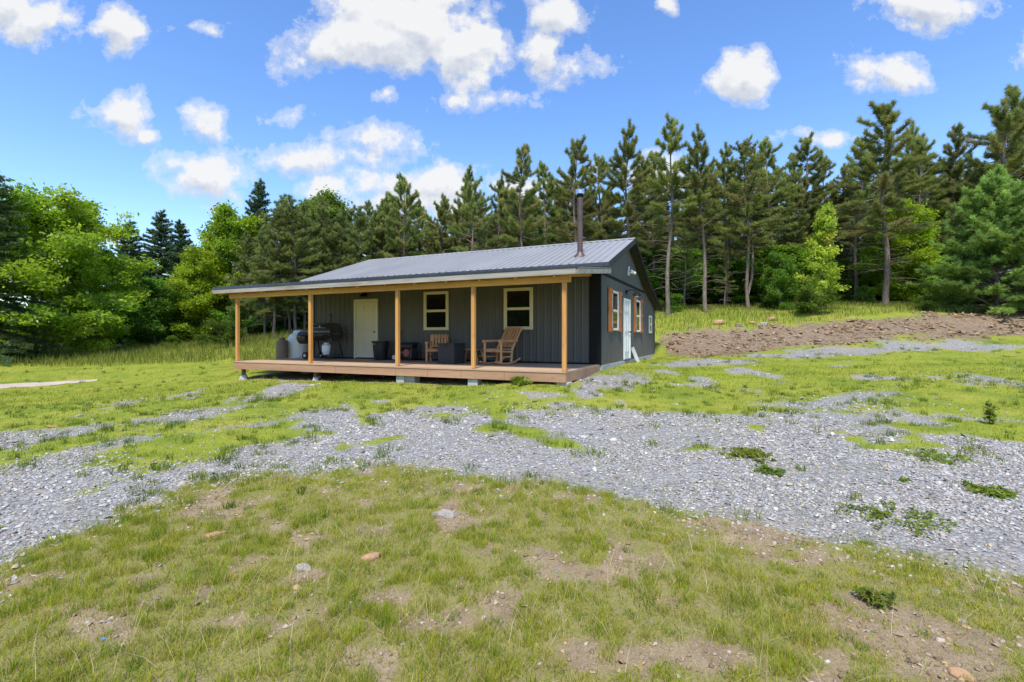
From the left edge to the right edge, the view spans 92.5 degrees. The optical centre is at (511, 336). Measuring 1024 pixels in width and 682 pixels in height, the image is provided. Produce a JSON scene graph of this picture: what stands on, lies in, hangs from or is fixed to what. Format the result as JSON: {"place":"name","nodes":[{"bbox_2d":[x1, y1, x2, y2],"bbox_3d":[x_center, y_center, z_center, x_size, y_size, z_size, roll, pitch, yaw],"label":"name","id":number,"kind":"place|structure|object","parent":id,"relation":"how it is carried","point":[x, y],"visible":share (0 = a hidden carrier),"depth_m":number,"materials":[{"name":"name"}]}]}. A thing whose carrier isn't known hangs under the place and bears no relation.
{"place":"outdoors","nodes":[
{"label":"outdoors","id":0,"kind":"place"},
{"bbox_2d":[0,379,98,388],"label":"path","id":1,"kind":"structure","parent":0,"point":[32,384],"depth_m":17.27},
{"bbox_2d":[0,296,1023,681],"bbox_3d":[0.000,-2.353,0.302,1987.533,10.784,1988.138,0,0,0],"label":"ground","id":2,"kind":"structure","parent":0,"point":[968,324],"depth_m":4.68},
{"bbox_2d":[0,174,68,365],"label":"spruce tree","id":3,"kind":"object","parent":2,"relation":"on","point":[13,339],"visible":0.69,"depth_m":22.78,"materials":[{"name":"green plant"}]},
{"bbox_2d":[0,178,162,355],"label":"locust tree","id":4,"kind":"object","parent":2,"relation":"on","point":[68,229],"visible":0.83,"depth_m":24.57,"materials":[{"name":"green plant"}]},
{"bbox_2d":[23,247,149,353],"bbox_3d":[-23.347,-1.997,27.378,5.170,6.275,5.992,1,0,-22],"label":"locust tree","id":5,"kind":"object","parent":2,"relation":"on","point":[91,282],"visible":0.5,"depth_m":26.30,"materials":[{"name":"green plant"}]},
{"bbox_2d":[85,219,165,345],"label":"spruce tree","id":6,"kind":"object","parent":2,"relation":"on","point":[129,247],"visible":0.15,"depth_m":35.86,"materials":[{"name":"green plant"}]},
{"bbox_2d":[116,209,176,345],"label":"spruce tree","id":7,"kind":"object","parent":2,"relation":"on","point":[157,237],"visible":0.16,"depth_m":36.45,"materials":[{"name":"green plant"}]},
{"bbox_2d":[112,273,199,345],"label":"hazel tree","id":8,"kind":"object","parent":2,"relation":"on","point":[149,332],"visible":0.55,"depth_m":29.34,"materials":[{"name":"green plant"}]},
{"bbox_2d":[123,276,210,342],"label":"hazel tree","id":9,"kind":"object","parent":2,"relation":"on","point":[157,281],"visible":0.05,"depth_m":33.49,"materials":[{"name":"green plant"}]},
{"bbox_2d":[138,219,221,344],"bbox_3d":[-24.497,-3.790,36.515,5.684,10.044,5.883,-2,-1,-27],"label":"spruce tree","id":10,"kind":"object","parent":2,"relation":"on","point":[180,231],"visible":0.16,"depth_m":36.28,"materials":[{"name":"green plant"}]},
{"bbox_2d":[158,245,241,340],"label":"maple tree","id":11,"kind":"object","parent":2,"relation":"on","point":[202,259],"visible":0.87,"depth_m":30.13,"materials":[{"name":"green plant"}]},
{"bbox_2d":[166,199,277,334],"bbox_3d":[-17.970,-4.133,32.674,6.811,9.354,7.268,0,1,14],"label":"maple tree","id":12,"kind":"object","parent":2,"relation":"on","point":[229,227],"visible":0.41,"depth_m":31.71,"materials":[{"name":"green plant"}]},
{"bbox_2d":[203,319,247,345],"bbox_3d":[-15.279,0.003,26.498,2.158,1.955,2.279,-1,-1,12],"label":"shrub","id":13,"kind":"object","parent":2,"relation":"on","point":[226,327],"visible":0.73,"depth_m":26.19,"materials":[{"name":"green plant"}]},
{"bbox_2d":[220,231,268,335],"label":"pine tree","id":14,"kind":"object","parent":2,"relation":"on","point":[246,244],"visible":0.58,"depth_m":29.75,"materials":[{"name":"green plant"}]},
{"bbox_2d":[207,297,285,337],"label":"hazel tree","id":15,"kind":"object","parent":2,"relation":"on","point":[219,316],"visible":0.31,"depth_m":29.96,"materials":[{"name":"green plant"}]},
{"bbox_2d":[230,178,292,337],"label":"spruce tree","id":16,"kind":"object","parent":2,"relation":"on","point":[256,205],"visible":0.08,"depth_m":38.70,"materials":[{"name":"green plant"}]},
{"bbox_2d":[240,225,290,335],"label":"pine tree","id":17,"kind":"object","parent":2,"relation":"on","point":[260,250],"visible":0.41,"depth_m":28.71,"materials":[{"name":"green plant"}]},
{"bbox_2d":[241,205,306,338],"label":"pine tree","id":18,"kind":"object","parent":2,"relation":"on","point":[273,244],"visible":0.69,"depth_m":28.20,"materials":[{"name":"green plant"}]},
{"bbox_2d":[243,194,312,333],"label":"pine tree","id":19,"kind":"object","parent":2,"relation":"on","point":[277,203],"visible":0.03,"depth_m":31.86,"materials":[{"name":"green plant"}]},
{"bbox_2d":[263,198,310,333],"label":"pine tree","id":20,"kind":"object","parent":2,"relation":"on","point":[282,281],"visible":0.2,"depth_m":29.14,"materials":[{"name":"green plant"}]},
{"bbox_2d":[259,194,325,330],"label":"pine tree","id":21,"kind":"object","parent":2,"relation":"on","point":[290,211],"visible":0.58,"depth_m":28.74,"materials":[{"name":"green plant"}]},
{"bbox_2d":[288,199,335,330],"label":"pine tree","id":22,"kind":"object","parent":2,"relation":"on","point":[304,222],"visible":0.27,"depth_m":29.96,"materials":[{"name":"green plant"}]},
{"bbox_2d":[296,200,346,304],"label":"pine tree","id":23,"kind":"object","parent":2,"relation":"on","point":[324,220],"visible":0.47,"depth_m":30.82,"materials":[{"name":"green plant"}]},
{"bbox_2d":[298,185,364,264],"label":"ash tree","id":24,"kind":"object","parent":2,"relation":"on","point":[335,208],"visible":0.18,"depth_m":36.99,"materials":[{"name":"green plant"}]},
{"bbox_2d":[321,210,358,272],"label":"pine tree","id":25,"kind":"object","parent":2,"relation":"on","point":[339,244],"visible":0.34,"depth_m":31.89,"materials":[{"name":"green plant"}]},
{"bbox_2d":[331,204,379,269],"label":"pine tree","id":26,"kind":"object","parent":2,"relation":"on","point":[362,221],"visible":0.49,"depth_m":31.15,"materials":[{"name":"green plant"}]},
{"bbox_2d":[348,203,399,261],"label":"pine tree","id":27,"kind":"object","parent":2,"relation":"on","point":[373,226],"visible":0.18,"depth_m":32.88,"materials":[{"name":"green plant"}]},
{"bbox_2d":[365,190,405,258],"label":"pine tree","id":28,"kind":"object","parent":2,"relation":"on","point":[384,202],"visible":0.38,"depth_m":32.88,"materials":[{"name":"green plant"}]},
{"bbox_2d":[370,171,438,258],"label":"pine tree","id":29,"kind":"object","parent":2,"relation":"on","point":[405,203],"visible":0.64,"depth_m":31.79,"materials":[{"name":"green plant"}]},
{"bbox_2d":[400,201,442,255],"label":"pine tree","id":30,"kind":"object","parent":2,"relation":"on","point":[421,223],"visible":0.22,"depth_m":35.45,"materials":[{"name":"green plant"}]},
{"bbox_2d":[212,189,661,385],"bbox_3d":[-1.329,-1.511,19.267,12.560,5.952,13.090,0,0,25],"label":"cabin","id":31,"kind":"object","parent":2,"relation":"on","point":[579,309],"visible":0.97,"depth_m":15.04,"materials":[{"name":"grey metal"}]},
{"bbox_2d":[276,338,288,358],"bbox_3d":[-8.627,0.671,18.400,0.430,1.239,0.430,0,0,-34],"label":"old gas cylinder","id":32,"kind":"object","parent":31,"relation":"on","point":[282,348],"visible":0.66,"depth_m":18.23,"materials":[{"name":"metal"}]},
{"bbox_2d":[288,330,307,357],"bbox_3d":[-8.237,0.506,18.900,0.750,1.470,0.750,0,0,-17],"label":"propane tank","id":33,"kind":"object","parent":31,"relation":"on","point":[296,349],"visible":0.39,"depth_m":18.56,"materials":[{"name":"white metal"}]},
{"bbox_2d":[297,314,350,358],"bbox_3d":[-6.711,0.010,17.093,2.033,1.584,1.109,0,0,22],"label":"barrel grill","id":34,"kind":"object","parent":31,"relation":"on","point":[330,331],"visible":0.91,"depth_m":16.99,"materials":[{"name":"black metal"}]},
{"bbox_2d":[356,301,375,357],"bbox_3d":[-5.162,-0.217,17.287,0.897,2.001,0.090,0,0,25],"label":"door","id":35,"kind":"structure","parent":31,"relation":"in","point":[365,311],"depth_m":17.30,"materials":[{"name":"beige paint"}]},
{"bbox_2d":[371,341,389,359],"bbox_3d":[-4.433,0.482,16.523,0.610,0.640,0.610,0,0,-11],"label":"trash can","id":36,"kind":"object","parent":31,"relation":"on","point":[380,350],"visible":0.97,"depth_m":16.32,"materials":[{"name":"black plastic"}]},
{"bbox_2d":[391,342,420,360],"bbox_3d":[-3.463,0.503,16.140,0.772,0.596,0.668,0,0,25],"label":"generator","id":37,"kind":"object","parent":31,"relation":"on","point":[409,353],"visible":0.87,"depth_m":15.95,"materials":[{"name":"black metal"}]},
{"bbox_2d":[423,291,448,329],"bbox_3d":[-2.486,-0.830,16.067,0.960,1.266,0.070,0,0,25],"label":"window","id":38,"kind":"structure","parent":31,"relation":"in","point":[435,304],"depth_m":16.05,"materials":[{"name":"beige paint"}]},
{"bbox_2d":[425,334,448,361],"bbox_3d":[-2.338,0.373,15.423,0.664,0.865,0.753,0,0,1],"label":"chair","id":39,"kind":"object","parent":31,"relation":"on","point":[431,342],"visible":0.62,"depth_m":15.66,"materials":[{"name":"brown wood"}]},
{"bbox_2d":[437,343,465,363],"bbox_3d":[-1.779,0.502,14.396,0.585,0.600,0.695,0,0,24],"label":"storage box","id":40,"kind":"object","parent":31,"relation":"on","point":[451,353],"visible":1,"depth_m":14.15,"materials":[{"name":"grey plastic"}]},
{"bbox_2d":[479,327,522,364],"bbox_3d":[-0.299,0.265,14.205,0.684,1.075,1.252,0,0,38],"label":"rocking chair","id":41,"kind":"object","parent":31,"relation":"on","point":[504,340],"visible":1,"depth_m":14.22,"materials":[{"name":"brown wood"}]},
{"bbox_2d":[504,287,532,329],"bbox_3d":[0.192,-0.830,14.823,0.960,1.266,0.070,0,0,25],"label":"window","id":42,"kind":"structure","parent":31,"relation":"in","point":[518,302],"depth_m":14.80,"materials":[{"name":"beige paint"}]},
{"bbox_2d":[625,301,630,358],"bbox_3d":[4.002,-0.207,16.965,0.110,1.981,0.864,0,0,25],"label":"door","id":43,"kind":"structure","parent":31,"relation":"in","point":[627,304],"depth_m":17.02,"materials":[{"name":"white paint"}]},
{"bbox_2d":[413,192,465,254],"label":"pine tree","id":44,"kind":"object","parent":2,"relation":"on","point":[441,233],"visible":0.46,"depth_m":33.78,"materials":[{"name":"green plant"}]},
{"bbox_2d":[431,201,478,253],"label":"pine tree","id":45,"kind":"object","parent":2,"relation":"on","point":[459,217],"visible":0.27,"depth_m":34.27,"materials":[{"name":"green plant"}]},
{"bbox_2d":[445,164,501,251],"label":"pine tree","id":46,"kind":"object","parent":2,"relation":"on","point":[467,194],"visible":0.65,"depth_m":30.64,"materials":[{"name":"green plant"}]},
{"bbox_2d":[474,175,522,249],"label":"pine tree","id":47,"kind":"object","parent":2,"relation":"on","point":[500,183],"visible":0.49,"depth_m":33.80,"materials":[{"name":"green plant"}]},
{"bbox_2d":[0,377,1017,574],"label":"grass","id":48,"kind":"structure","parent":2,"relation":"on","point":[613,458],"depth_m":6.11,"materials":[{"name":"green plant"}]},
{"bbox_2d":[0,326,1023,678],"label":"gravel","id":49,"kind":"structure","parent":2,"relation":"on","point":[846,450],"depth_m":5.51,"materials":[{"name":"grey gravel"}]},
{"bbox_2d":[0,298,1023,366],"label":"grass","id":50,"kind":"structure","parent":2,"relation":"on","point":[126,351],"depth_m":25.05,"materials":[{"name":"green plant"}]},
{"bbox_2d":[0,457,1023,681],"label":"rocks","id":51,"kind":"object","parent":2,"relation":"on","point":[727,554],"visible":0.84,"depth_m":2.72,"materials":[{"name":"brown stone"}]},
{"bbox_2d":[0,468,1023,681],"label":"pebbles","id":52,"kind":"object","parent":2,"relation":"on","point":[938,639],"visible":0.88,"depth_m":2.73,"materials":[{"name":"stone"}]},
{"bbox_2d":[493,143,552,247],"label":"pine tree","id":53,"kind":"object","parent":2,"relation":"on","point":[523,165],"visible":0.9,"depth_m":30.48,"materials":[{"name":"green plant"}]},
{"bbox_2d":[517,160,566,246],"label":"pine tree","id":54,"kind":"object","parent":2,"relation":"on","point":[544,169],"visible":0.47,"depth_m":32.88,"materials":[{"name":"green plant"}]},
{"bbox_2d":[543,173,585,244],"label":"pine tree","id":55,"kind":"object","parent":2,"relation":"on","point":[572,179],"visible":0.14,"depth_m":36.67,"materials":[{"name":"green plant"}]},
{"bbox_2d":[540,134,608,243],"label":"pine tree","id":56,"kind":"object","parent":2,"relation":"on","point":[575,154],"visible":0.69,"depth_m":30.73,"materials":[{"name":"green plant"}]},
{"bbox_2d":[572,153,626,240],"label":"pine tree","id":57,"kind":"object","parent":2,"relation":"on","point":[600,165],"visible":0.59,"depth_m":32.54,"materials":[{"name":"green plant"}]},
{"bbox_2d":[597,119,655,261],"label":"pine tree","id":58,"kind":"object","parent":2,"relation":"on","point":[617,179],"visible":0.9,"depth_m":29.19,"materials":[{"name":"green plant"}]},
{"bbox_2d":[621,155,668,247],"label":"pine tree","id":59,"kind":"object","parent":2,"relation":"on","point":[642,165],"visible":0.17,"depth_m":36.16,"materials":[{"name":"green plant"}]},
{"bbox_2d":[624,149,676,285],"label":"pine tree","id":60,"kind":"object","parent":2,"relation":"on","point":[643,234],"visible":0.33,"depth_m":31.61,"materials":[{"name":"green plant"}]},
{"bbox_2d":[641,246,701,301],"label":"hazel tree","id":61,"kind":"object","parent":2,"relation":"on","point":[659,267],"visible":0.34,"depth_m":31.93,"materials":[{"name":"green plant"}]},
{"bbox_2d":[659,292,686,312],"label":"shrub","id":62,"kind":"object","parent":2,"relation":"on","point":[675,304],"visible":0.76,"depth_m":28.92,"materials":[{"name":"green plant"}]},
{"bbox_2d":[642,111,711,314],"bbox_3d":[9.232,-6.967,28.070,3.763,11.974,3.703,0,0,0],"label":"pine tree","id":63,"kind":"object","parent":2,"relation":"on","point":[660,208],"visible":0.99,"depth_m":27.86,"materials":[{"name":"green plant"}]},
{"bbox_2d":[669,232,702,307],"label":"pine tree","id":64,"kind":"object","parent":2,"relation":"on","point":[685,272],"visible":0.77,"depth_m":30.41,"materials":[{"name":"green plant"}]},
{"bbox_2d":[647,246,729,303],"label":"hazel tree","id":65,"kind":"object","parent":2,"relation":"on","point":[697,253],"visible":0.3,"depth_m":33.54,"materials":[{"name":"green plant"}]},
{"bbox_2d":[662,260,722,303],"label":"hazel tree","id":66,"kind":"object","parent":2,"relation":"on","point":[695,300],"visible":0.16,"depth_m":34.19,"materials":[{"name":"green plant"}]},
{"bbox_2d":[668,122,731,312],"bbox_3d":[10.666,-6.779,28.126,3.519,11.266,3.538,-2,-1,21],"label":"pine tree","id":67,"kind":"object","parent":2,"relation":"on","point":[701,150],"visible":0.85,"depth_m":27.92,"materials":[{"name":"green plant"}]},
{"bbox_2d":[682,253,744,302],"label":"hazel tree","id":68,"kind":"object","parent":2,"relation":"on","point":[699,293],"visible":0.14,"depth_m":34.26,"materials":[{"name":"green plant"}]},
{"bbox_2d":[692,187,741,298],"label":"pine tree","id":69,"kind":"object","parent":2,"relation":"on","point":[713,244],"visible":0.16,"depth_m":35.88,"materials":[{"name":"green plant"}]},
{"bbox_2d":[695,141,753,303],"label":"pine tree","id":70,"kind":"object","parent":2,"relation":"on","point":[726,223],"visible":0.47,"depth_m":32.83,"materials":[{"name":"green plant"}]},
{"bbox_2d":[713,248,738,305],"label":"pine tree","id":71,"kind":"object","parent":2,"relation":"on","point":[727,277],"visible":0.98,"depth_m":29.97,"materials":[{"name":"green plant"}]},
{"bbox_2d":[708,258,766,303],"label":"hazel tree","id":72,"kind":"object","parent":2,"relation":"on","point":[739,265],"visible":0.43,"depth_m":32.72,"materials":[{"name":"green plant"}]},
{"bbox_2d":[718,446,776,463],"bbox_3d":[2.852,1.422,5.935,0.678,0.142,0.735,0,0,0],"label":"weed","id":73,"kind":"object","parent":2,"relation":"on","point":[754,452],"visible":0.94,"depth_m":5.91,"materials":[{"name":"green plant"}]},
{"bbox_2d":[711,134,797,308],"bbox_3d":[14.274,-6.722,29.564,4.818,10.610,4.302,0,0,44],"label":"pine tree","id":74,"kind":"object","parent":2,"relation":"on","point":[744,151],"visible":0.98,"depth_m":29.26,"materials":[{"name":"green plant"}]},
{"bbox_2d":[736,146,784,300],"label":"pine tree","id":75,"kind":"object","parent":2,"relation":"on","point":[772,199],"visible":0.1,"depth_m":35.60,"materials":[{"name":"green plant"}]},
{"bbox_2d":[740,135,806,263],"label":"pine tree","id":76,"kind":"object","parent":2,"relation":"on","point":[787,208],"visible":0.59,"depth_m":32.86,"materials":[{"name":"green plant"}]},
{"bbox_2d":[717,243,844,302],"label":"hazel tree","id":77,"kind":"object","parent":2,"relation":"on","point":[798,254],"visible":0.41,"depth_m":31.31,"materials":[{"name":"green plant"}]},
{"bbox_2d":[759,250,806,309],"bbox_3d":[15.387,-3.153,28.193,2.355,3.614,2.472,3,1,-14],"label":"bush","id":78,"kind":"object","parent":2,"relation":"on","point":[780,270],"visible":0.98,"depth_m":27.85,"materials":[{"name":"green plant"}]},
{"bbox_2d":[774,151,814,248],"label":"pine tree","id":79,"kind":"object","parent":2,"relation":"on","point":[791,158],"visible":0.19,"depth_m":36.97,"materials":[{"name":"green plant"}]},
{"bbox_2d":[778,183,811,296],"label":"pine tree","id":80,"kind":"object","parent":2,"relation":"on","point":[803,219],"visible":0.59,"depth_m":33.08,"materials":[{"name":"green plant"}]},
{"bbox_2d":[772,131,834,279],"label":"pine tree","id":81,"kind":"object","parent":2,"relation":"on","point":[802,151],"visible":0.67,"depth_m":33.79,"materials":[{"name":"green plant"}]},
{"bbox_2d":[789,283,839,314],"bbox_3d":[15.786,-1.726,25.590,2.531,1.915,2.673,-1,0,17],"label":"shrub","id":82,"kind":"object","parent":2,"relation":"on","point":[806,294],"visible":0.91,"depth_m":25.24,"materials":[{"name":"green plant"}]},
{"bbox_2d":[794,202,851,308],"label":"maple sapling","id":83,"kind":"object","parent":2,"relation":"on","point":[825,224],"visible":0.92,"depth_m":26.47,"materials":[{"name":"green plant"}]},
{"bbox_2d":[796,154,850,261],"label":"pine tree","id":84,"kind":"object","parent":2,"relation":"on","point":[836,190],"visible":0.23,"depth_m":34.76,"materials":[{"name":"green plant"}]},
{"bbox_2d":[659,311,1023,357],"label":"rubble","id":85,"kind":"object","parent":2,"relation":"on","point":[928,326],"visible":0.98,"depth_m":22.12,"materials":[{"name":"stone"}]},
{"bbox_2d":[810,255,879,300],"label":"hazel tree","id":86,"kind":"object","parent":2,"relation":"on","point":[845,295],"visible":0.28,"depth_m":33.67,"materials":[{"name":"green plant"}]},
{"bbox_2d":[826,163,869,300],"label":"pine tree","id":87,"kind":"object","parent":2,"relation":"on","point":[843,172],"visible":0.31,"depth_m":34.08,"materials":[{"name":"green plant"}]},
{"bbox_2d":[832,135,891,301],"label":"pine tree","id":88,"kind":"object","parent":2,"relation":"on","point":[862,193],"visible":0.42,"depth_m":31.99,"materials":[{"name":"green plant"}]},
{"bbox_2d":[852,285,877,304],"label":"shrub","id":89,"kind":"object","parent":2,"relation":"on","point":[865,293],"visible":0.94,"depth_m":28.86,"materials":[{"name":"green plant"}]},
{"bbox_2d":[851,585,899,610],"bbox_3d":[2.104,1.500,2.830,0.213,0.106,0.245,0,0,0],"label":"weed","id":90,"kind":"object","parent":2,"relation":"on","point":[868,592],"visible":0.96,"depth_m":2.80,"materials":[{"name":"green plant"}]},
{"bbox_2d":[828,98,944,305],"bbox_3d":[20.652,-7.396,27.381,5.650,11.872,5.236,0,0,-5],"label":"pine tree","id":91,"kind":"object","parent":2,"relation":"on","point":[887,117],"visible":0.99,"depth_m":27.15,"materials":[{"name":"green plant"}]},
{"bbox_2d":[848,198,944,301],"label":"maple tree","id":92,"kind":"object","parent":2,"relation":"on","point":[918,258],"visible":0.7,"depth_m":29.35,"materials":[{"name":"green plant"}]},
{"bbox_2d":[836,498,957,535],"bbox_3d":[3.254,1.495,4.098,0.836,0.100,0.709,0,0,-14],"label":"weed","id":93,"kind":"object","parent":2,"relation":"on","point":[884,513],"visible":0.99,"depth_m":4.08,"materials":[{"name":"green plant"}]},
{"bbox_2d":[886,131,957,291],"bbox_3d":[27.393,-8.034,33.000,3.713,11.872,3.672,0,0,-10],"label":"pine tree","id":94,"kind":"object","parent":2,"relation":"on","point":[922,151],"visible":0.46,"depth_m":32.71,"materials":[{"name":"green plant"}]},
{"bbox_2d":[889,119,954,249],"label":"pine tree","id":95,"kind":"object","parent":2,"relation":"on","point":[907,148],"visible":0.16,"depth_m":35.42,"materials":[{"name":"green plant"}]},
{"bbox_2d":[910,292,948,310],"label":"shrub","id":96,"kind":"object","parent":2,"relation":"on","point":[930,302],"visible":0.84,"depth_m":24.61,"materials":[{"name":"green plant"}]},
{"bbox_2d":[904,447,976,464],"bbox_3d":[5.079,1.439,5.897,0.679,0.102,0.664,0,0,0],"label":"weed","id":97,"kind":"object","parent":2,"relation":"on","point":[944,456],"visible":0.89,"depth_m":5.83,"materials":[{"name":"green plant"}]},
{"bbox_2d":[923,122,980,246],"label":"pine tree","id":98,"kind":"object","parent":2,"relation":"on","point":[955,134],"visible":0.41,"depth_m":33.37,"materials":[{"name":"green plant"}]},
{"bbox_2d":[905,163,1023,315],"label":"white pine","id":99,"kind":"object","parent":2,"relation":"on","point":[995,235],"visible":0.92,"depth_m":23.82,"materials":[{"name":"green plant"}]},
{"bbox_2d":[939,82,1023,272],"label":"pine tree","id":100,"kind":"object","parent":2,"relation":"on","point":[1002,122],"visible":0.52,"depth_m":31.62,"materials":[{"name":"green plant"}]},
{"bbox_2d":[957,480,1019,499],"bbox_3d":[4.494,1.460,4.651,0.366,0.118,0.450,0,0,-38],"label":"weed","id":101,"kind":"object","parent":2,"relation":"on","point":[998,492],"visible":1,"depth_m":4.61,"materials":[{"name":"green plant"}]},
{"bbox_2d":[0,454,1023,681],"bbox_3d":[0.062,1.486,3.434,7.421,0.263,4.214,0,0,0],"label":"grass","id":102,"kind":"structure","parent":0,"point":[159,551],"depth_m":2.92,"materials":[{"name":"green plant"}]},
{"bbox_2d":[0,310,1023,528],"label":"grass","id":103,"kind":"structure","parent":0,"point":[375,382],"depth_m":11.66,"materials":[{"name":"green plant"}]},
{"bbox_2d":[0,0,1023,332],"label":"sky","id":104,"kind":"structure","parent":0,"point":[145,107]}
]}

